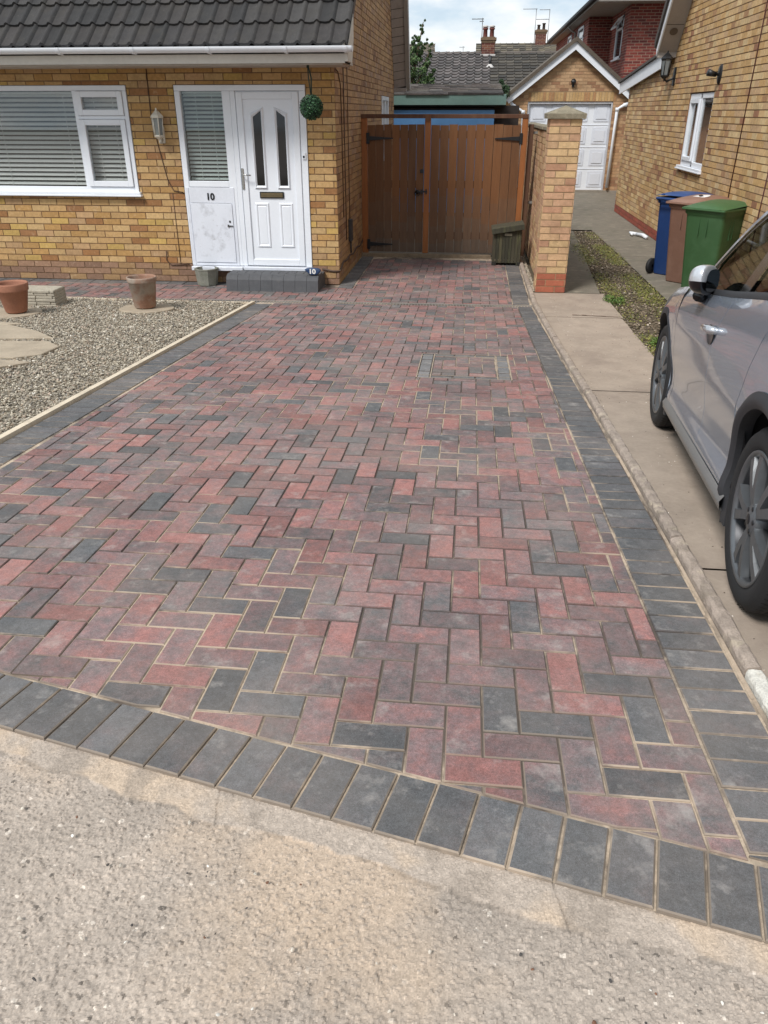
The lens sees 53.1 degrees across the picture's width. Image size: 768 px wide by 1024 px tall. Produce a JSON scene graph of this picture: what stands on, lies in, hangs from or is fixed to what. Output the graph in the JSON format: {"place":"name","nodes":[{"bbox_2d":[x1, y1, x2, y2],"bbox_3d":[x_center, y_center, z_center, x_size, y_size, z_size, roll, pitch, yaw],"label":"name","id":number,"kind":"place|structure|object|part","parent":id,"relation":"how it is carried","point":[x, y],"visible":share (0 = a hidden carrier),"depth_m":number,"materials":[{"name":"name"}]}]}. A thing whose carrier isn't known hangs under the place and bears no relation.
{"place":"outdoors","nodes":[
{"label":"outdoors","id":0,"kind":"place"},
{"bbox_2d":[0,296,243,434],"bbox_3d":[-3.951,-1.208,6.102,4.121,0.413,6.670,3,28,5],"label":"gravel","id":1,"kind":"structure","parent":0,"point":[110,335],"depth_m":6.79,"materials":[{"name":"grey gravel"}]},
{"bbox_2d":[0,322,21,325],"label":"stepping stone","id":2,"kind":"object","parent":1,"relation":"on","point":[10,323],"visible":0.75,"depth_m":7.41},
{"bbox_2d":[0,360,31,369],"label":"stepping stone","id":3,"kind":"object","parent":1,"relation":"on","point":[5,363],"visible":0.73,"depth_m":5.96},
{"bbox_2d":[0,307,41,319],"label":"stepping stone","id":4,"kind":"object","parent":1,"relation":"on","point":[30,311],"visible":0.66,"depth_m":7.90,"materials":[{"name":"beige stone"}]},
{"bbox_2d":[0,280,28,313],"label":"plant pot","id":5,"kind":"object","parent":4,"relation":"on","point":[13,296],"visible":1,"depth_m":7.79,"materials":[{"name":"ceramic"}]},
{"bbox_2d":[0,324,53,340],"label":"stepping stone","id":6,"kind":"object","parent":1,"relation":"on","point":[10,332],"visible":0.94,"depth_m":6.94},
{"bbox_2d":[0,341,59,359],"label":"stepping stone","id":7,"kind":"object","parent":1,"relation":"on","point":[9,350],"visible":0.88,"depth_m":6.41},
{"bbox_2d":[28,285,66,305],"bbox_3d":[-3.794,-2.385,8.506,0.451,0.186,0.270,3,28,5],"label":"walling block","id":8,"kind":"object","parent":1,"relation":"on","point":[40,295],"depth_m":8.40,"materials":[{"name":"stone"}]},
{"bbox_2d":[119,304,174,314],"bbox_3d":[-2.546,-2.174,8.270,0.580,0.075,0.545,3,28,5],"label":"stepping stone","id":9,"kind":"object","parent":1,"relation":"on","point":[159,308],"visible":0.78,"depth_m":8.16,"materials":[{"name":"beige stone"}]},
{"bbox_2d":[126,274,156,308],"bbox_3d":[-2.557,-2.341,8.173,0.310,0.315,0.310,3,28,5],"label":"plant pot","id":10,"kind":"object","parent":9,"relation":"on","point":[142,287],"visible":1,"depth_m":8.09,"materials":[{"name":"ceramic"}]},
{"bbox_2d":[69,300,244,312],"bbox_3d":[-6.309,-2.457,8.861,9.580,0.033,0.580,3,28,5],"label":"gravel bed","id":11,"kind":"object","parent":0,"point":[197,304],"depth_m":8.60,"materials":[{"name":"grey gravel"}]},
{"bbox_2d":[130,211,552,882],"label":"ground","id":12,"kind":"structure","parent":0,"point":[430,253],"depth_m":12.30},
{"bbox_2d":[0,301,254,443],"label":"edging board","id":13,"kind":"object","parent":12,"relation":"on","point":[32,422],"visible":0.68,"depth_m":5.46,"materials":[{"name":"beige concrete"}]},
{"bbox_2d":[68,297,247,303],"bbox_3d":[-3.697,-2.490,8.995,4.356,0.058,0.115,4,28,8],"label":"edging board","id":14,"kind":"object","parent":12,"relation":"on","point":[112,299],"visible":0.1,"depth_m":8.79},
{"bbox_2d":[0,0,410,284],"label":"house","id":15,"kind":"structure","parent":12,"relation":"on","point":[247,165],"depth_m":9.23,"materials":[{"name":"brick"}]},
{"bbox_2d":[0,85,142,196],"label":"window","id":16,"kind":"structure","parent":15,"relation":"in","point":[56,140],"depth_m":9.35,"materials":[{"name":"white plastic"}]},
{"bbox_2d":[150,108,165,143],"bbox_3d":[-2.634,-4.506,8.983,0.158,0.382,0.176,3,28,5],"label":"wall lantern","id":17,"kind":"object","parent":15,"relation":"attached to","point":[156,116],"depth_m":8.94,"materials":[{"name":"beige metal"}]},
{"bbox_2d":[299,65,323,120],"bbox_3d":[-0.787,-4.511,8.286,0.266,0.536,0.267,3,28,5],"label":"topiary ball","id":18,"kind":"object","parent":15,"relation":"hanging from","point":[311,107],"visible":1,"depth_m":8.27,"materials":[{"name":"green plant"}]},
{"bbox_2d":[381,95,388,124],"bbox_3d":[-0.040,-6.852,13.781,0.140,1.100,1.200,3,28,5],"label":"window","id":19,"kind":"structure","parent":15,"relation":"in","point":[385,100],"depth_m":13.68,"materials":[{"name":"white plastic"}]},
{"bbox_2d":[0,728,767,976],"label":"kerb","id":20,"kind":"structure","parent":12,"relation":"on","point":[551,903],"depth_m":1.74,"materials":[{"name":"beige concrete"}]},
{"bbox_2d":[410,44,434,74],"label":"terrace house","id":21,"kind":"structure","parent":12,"relation":"on","point":[432,48],"depth_m":42.35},
{"bbox_2d":[410,19,436,83],"bbox_3d":[0.888,-11.492,21.745,1.131,4.187,0.771,3,28,5],"label":"tree","id":22,"kind":"object","parent":12,"relation":"on","point":[416,53],"visible":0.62,"depth_m":21.19,"materials":[{"name":"green plant"}]},
{"bbox_2d":[361,114,533,256],"bbox_3d":[0.884,-4.706,11.167,2.415,1.905,0.170,3,28,5],"label":"gate frame","id":23,"kind":"object","parent":12,"relation":"on","point":[364,157],"visible":0.79,"depth_m":10.92,"materials":[{"name":"brown wood"}]},
{"bbox_2d":[366,121,430,252],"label":"timber gate","id":24,"kind":"structure","parent":23,"relation":"attached to","point":[398,163],"depth_m":11.18,"materials":[{"name":"brown wood"}]},
{"bbox_2d":[428,124,522,252],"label":"timber gate","id":25,"kind":"structure","parent":23,"relation":"attached to","point":[440,238],"depth_m":11.06,"materials":[{"name":"brown wood"}]},
{"bbox_2d":[393,83,519,212],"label":"flat roof garage","id":26,"kind":"structure","parent":12,"relation":"on","point":[473,98],"depth_m":15.80,"materials":[{"name":"green paint"}]},
{"bbox_2d":[393,110,493,212],"bbox_3d":[0.759,-7.388,16.258,3.000,1.965,0.030,3,28,5],"label":"door","id":27,"kind":"structure","parent":26,"relation":"in","point":[397,121],"depth_m":15.83,"materials":[{"name":"blue paint"}]},
{"bbox_2d":[415,25,556,101],"bbox_3d":[7.060,-16.886,31.274,11.356,4.960,9.842,3,28,5],"label":"bungalow","id":28,"kind":"object","parent":12,"relation":"on","point":[488,64],"visible":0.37,"depth_m":29.83,"materials":[{"name":"grey tile"}]},
{"bbox_2d":[472,18,483,49],"bbox_3d":[3.726,-18.980,30.772,0.470,1.340,0.303,3,28,5],"label":"tv aerial","id":29,"kind":"object","parent":28,"relation":"attached to","point":[482,21],"visible":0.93,"depth_m":30.55,"materials":[{"name":"metal"}]},
{"bbox_2d":[476,23,555,51],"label":"terrace house","id":30,"kind":"structure","parent":12,"relation":"on","point":[540,44],"depth_m":41.79,"materials":[{"name":"red brick"}]},
{"bbox_2d":[536,9,549,41],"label":"tv aerial","id":31,"kind":"object","parent":30,"relation":"attached to","point":[545,19],"visible":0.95,"depth_m":41.98,"materials":[{"name":"metal"}]},
{"bbox_2d":[547,0,665,77],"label":"house","id":32,"kind":"structure","parent":12,"relation":"on","point":[618,37],"depth_m":23.32,"materials":[{"name":"red brick"}]},
{"bbox_2d":[578,25,583,40],"bbox_3d":[6.931,-16.583,27.334,0.110,1.100,1.760,3,28,5],"label":"window","id":33,"kind":"structure","parent":32,"relation":"in","point":[581,30],"depth_m":27.08,"materials":[{"name":"white plastic"}]},
{"bbox_2d":[610,15,624,61],"bbox_3d":[7.222,-14.731,23.956,0.250,1.170,1.360,3,28,5],"label":"window","id":34,"kind":"structure","parent":32,"relation":"in","point":[620,22],"depth_m":23.96,"materials":[{"name":"white plastic"}]},
{"bbox_2d":[520,255,767,718],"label":"kerb","id":35,"kind":"structure","parent":12,"relation":"on","point":[747,663],"depth_m":3.09,"materials":[{"name":"beige concrete"}]},
{"bbox_2d":[614,0,767,241],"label":"house","id":36,"kind":"structure","parent":12,"relation":"on","point":[695,128],"depth_m":10.89,"materials":[{"name":"brick"}]},
{"bbox_2d":[660,50,676,85],"bbox_3d":[4.507,-7.032,12.188,0.267,0.489,0.162,3,28,5],"label":"wall lantern","id":37,"kind":"object","parent":36,"relation":"attached to","point":[666,59],"depth_m":12.16,"materials":[{"name":"black metal"}]},
{"bbox_2d":[674,92,714,174],"bbox_3d":[4.471,-5.413,10.983,0.157,1.000,1.380,3,28,5],"label":"window","id":38,"kind":"structure","parent":36,"relation":"in","point":[700,108],"depth_m":11.02,"materials":[{"name":"white plastic"}]},
{"bbox_2d":[706,64,722,84],"bbox_3d":[4.273,-5.673,9.976,0.178,0.248,0.149,3,28,5],"label":"spotlight","id":39,"kind":"object","parent":36,"relation":"attached to","point":[712,73],"visible":1,"depth_m":9.94,"materials":[{"name":"black metal"}]},
{"bbox_2d":[0,256,767,943],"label":"driveway","id":40,"kind":"structure","parent":0,"point":[194,388],"depth_m":2.78,"materials":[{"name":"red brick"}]},
{"bbox_2d":[194,266,218,286],"bbox_3d":[-2.216,-2.953,9.639,0.277,0.205,0.277,3,28,5],"label":"planter","id":41,"kind":"object","parent":40,"relation":"on","point":[208,278],"visible":1,"depth_m":9.55,"materials":[{"name":"stone"}]},
{"bbox_2d":[226,270,324,292],"bbox_3d":[-1.329,-2.865,9.489,1.127,0.187,0.500,3,28,5],"label":"door step","id":42,"kind":"object","parent":40,"relation":"on","point":[271,281],"depth_m":9.30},
{"bbox_2d":[305,268,320,274],"bbox_3d":[-0.855,-2.894,9.250,0.190,0.082,0.079,3,28,5],"label":"painted stone","id":43,"kind":"object","parent":42,"relation":"on","point":[313,271],"visible":1,"depth_m":9.21,"materials":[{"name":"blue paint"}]},
{"bbox_2d":[125,298,531,307],"bbox_3d":[-0.710,-2.364,8.752,4.750,0.037,0.131,2,28,4],"label":"drain channel","id":44,"kind":"object","parent":40,"relation":"in","point":[379,303],"visible":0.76,"depth_m":8.73,"materials":[{"name":"metal"}]},
{"bbox_2d":[362,253,490,258],"bbox_3d":[0.629,-3.836,11.531,1.925,0.065,0.060,3,28,5],"label":"threshold board","id":45,"kind":"object","parent":40,"relation":"on","point":[464,256],"visible":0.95,"depth_m":11.50,"materials":[{"name":"brown wood"}]},
{"bbox_2d":[416,353,511,379],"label":"paving joints","id":46,"kind":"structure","parent":40,"relation":"on","point":[465,378],"depth_m":5.93,"materials":[{"name":"beige sand"}]},
{"bbox_2d":[491,220,524,265],"bbox_3d":[1.742,-3.819,10.916,0.455,0.562,0.428,3,28,5],"label":"timber box","id":47,"kind":"object","parent":40,"relation":"on","point":[506,243],"visible":1,"depth_m":10.78,"materials":[{"name":"green wood"}]},
{"bbox_2d":[519,266,767,729],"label":"sand fillet","id":48,"kind":"object","parent":40,"relation":"on","point":[740,676],"visible":0.98,"depth_m":3.00,"materials":[{"name":"beige sand"}]},
{"bbox_2d":[0,751,767,1023],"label":"road","id":49,"kind":"structure","parent":0,"point":[339,924],"depth_m":1.56,"materials":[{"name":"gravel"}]},
{"bbox_2d":[409,0,588,51],"label":"sky","id":50,"kind":"structure","parent":0,"point":[449,24],"materials":[{"name":"white"}]},
{"bbox_2d":[499,79,510,97],"bbox_3d":[3.067,-9.818,20.146,0.330,2.690,0.330,3,28,5],"label":"shrub","id":51,"kind":"object","parent":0,"point":[506,89],"visible":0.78,"depth_m":19.57,"materials":[{"name":"green plant"}]},
{"bbox_2d":[506,195,725,570],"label":"verge soil","id":52,"kind":"structure","parent":0,"point":[532,276],"depth_m":9.44,"materials":[{"name":"brown soil"}]},
{"bbox_2d":[521,256,534,291],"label":"gravel","id":53,"kind":"structure","parent":52,"relation":"on","point":[527,270],"depth_m":10.38,"materials":[{"name":"beige gravel"}]},
{"bbox_2d":[521,106,586,292],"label":"boundary wall","id":54,"kind":"structure","parent":52,"relation":"on","point":[555,154],"depth_m":8.92,"materials":[{"name":"brick"}]},
{"bbox_2d":[602,295,625,305],"bbox_3d":[2.638,-2.410,8.790,0.271,0.134,0.283,3,28,5],"label":"weed","id":55,"kind":"object","parent":52,"relation":"on","point":[612,298],"visible":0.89,"depth_m":8.78,"materials":[{"name":"green plant"}]},
{"bbox_2d":[570,231,664,355],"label":"gravel","id":56,"kind":"structure","parent":52,"relation":"on","point":[642,328],"depth_m":9.65,"materials":[{"name":"grey gravel"}]},
{"bbox_2d":[569,232,665,353],"bbox_3d":[2.984,-2.754,9.324,0.725,0.182,10.413,3,28,5],"label":"moss","id":57,"kind":"object","parent":52,"relation":"on","point":[614,260],"visible":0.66,"depth_m":9.72,"materials":[{"name":"green plant"}]},
{"bbox_2d":[647,336,657,346],"bbox_3d":[2.537,-1.559,7.077,0.270,0.138,0.186,-11,29,-20],"label":"weed","id":58,"kind":"object","parent":52,"relation":"on","point":[654,340],"visible":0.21,"depth_m":7.04,"materials":[{"name":"green plant"}]},
{"bbox_2d":[533,192,767,677],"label":"path","id":59,"kind":"structure","parent":0,"point":[681,491],"depth_m":6.04,"materials":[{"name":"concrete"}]},
{"bbox_2d":[506,36,629,192],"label":"garage","id":60,"kind":"structure","parent":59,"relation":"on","point":[578,73],"depth_m":19.97,"materials":[{"name":"brick"}]},
{"bbox_2d":[528,104,610,189],"bbox_3d":[4.850,-9.754,20.537,2.176,2.115,0.055,3,28,5],"label":"door","id":61,"kind":"structure","parent":60,"relation":"in","point":[594,130],"depth_m":20.35,"materials":[{"name":"white plastic"}]},
{"bbox_2d":[629,231,647,238],"bbox_3d":[4.417,-4.814,13.363,0.156,0.067,0.564,-6,28,-12],"label":"pipe offcut","id":62,"kind":"object","parent":59,"relation":"on","point":[643,235],"visible":1,"depth_m":13.39,"materials":[{"name":"white plastic"}]},
{"bbox_2d":[645,191,712,274],"bbox_3d":[3.910,-3.668,10.130,0.757,1.028,0.535,-21,34,-34],"label":"wheelie bin","id":63,"kind":"object","parent":59,"relation":"on","point":[657,264],"visible":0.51,"depth_m":10.06,"materials":[{"name":"blue plastic"}]},
{"bbox_2d":[666,194,729,282],"bbox_3d":[3.921,-3.437,9.674,0.757,1.039,0.535,-21,34,-34],"label":"wheelie bin","id":64,"kind":"object","parent":59,"relation":"on","point":[676,238],"visible":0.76,"depth_m":9.53,"materials":[{"name":"brown plastic"}]},
{"bbox_2d":[650,211,767,614],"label":"parked car","id":65,"kind":"object","parent":59,"relation":"on","point":[709,392],"visible":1,"depth_m":3.21,"materials":[{"name":"paint"}]},
{"bbox_3d":[1.573,-0.786,3.937,0.129,0.761,1.182,5,23,10],"label":"front door","id":66,"kind":"part","parent":65,"relation":"part of","materials":[{"name":"paint"}]},
{"bbox_3d":[1.424,-0.485,3.120,0.085,0.824,0.879,5,23,10],"label":"rear door","id":67,"kind":"part","parent":65,"relation":"part of","materials":[{"name":"paint"}]},
{"bbox_3d":[1.744,-1.268,3.671,0.228,0.534,0.950,5,23,10],"label":"side window","id":68,"kind":"part","parent":65,"relation":"part of","materials":[{"name":"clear glass"}]},
{"bbox_3d":[1.518,-0.887,2.591,0.227,0.467,1.140,5,23,10],"label":"side window","id":69,"kind":"part","parent":65,"relation":"part of","materials":[{"name":"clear glass"}]},
{"bbox_2d":[681,199,746,286],"bbox_3d":[3.906,-3.146,9.125,0.757,1.028,0.535,-21,34,-34],"label":"wheelie bin","id":70,"kind":"object","parent":59,"relation":"on","point":[713,230],"visible":0.59,"depth_m":8.85,"materials":[{"name":"green plastic"}]}
]}

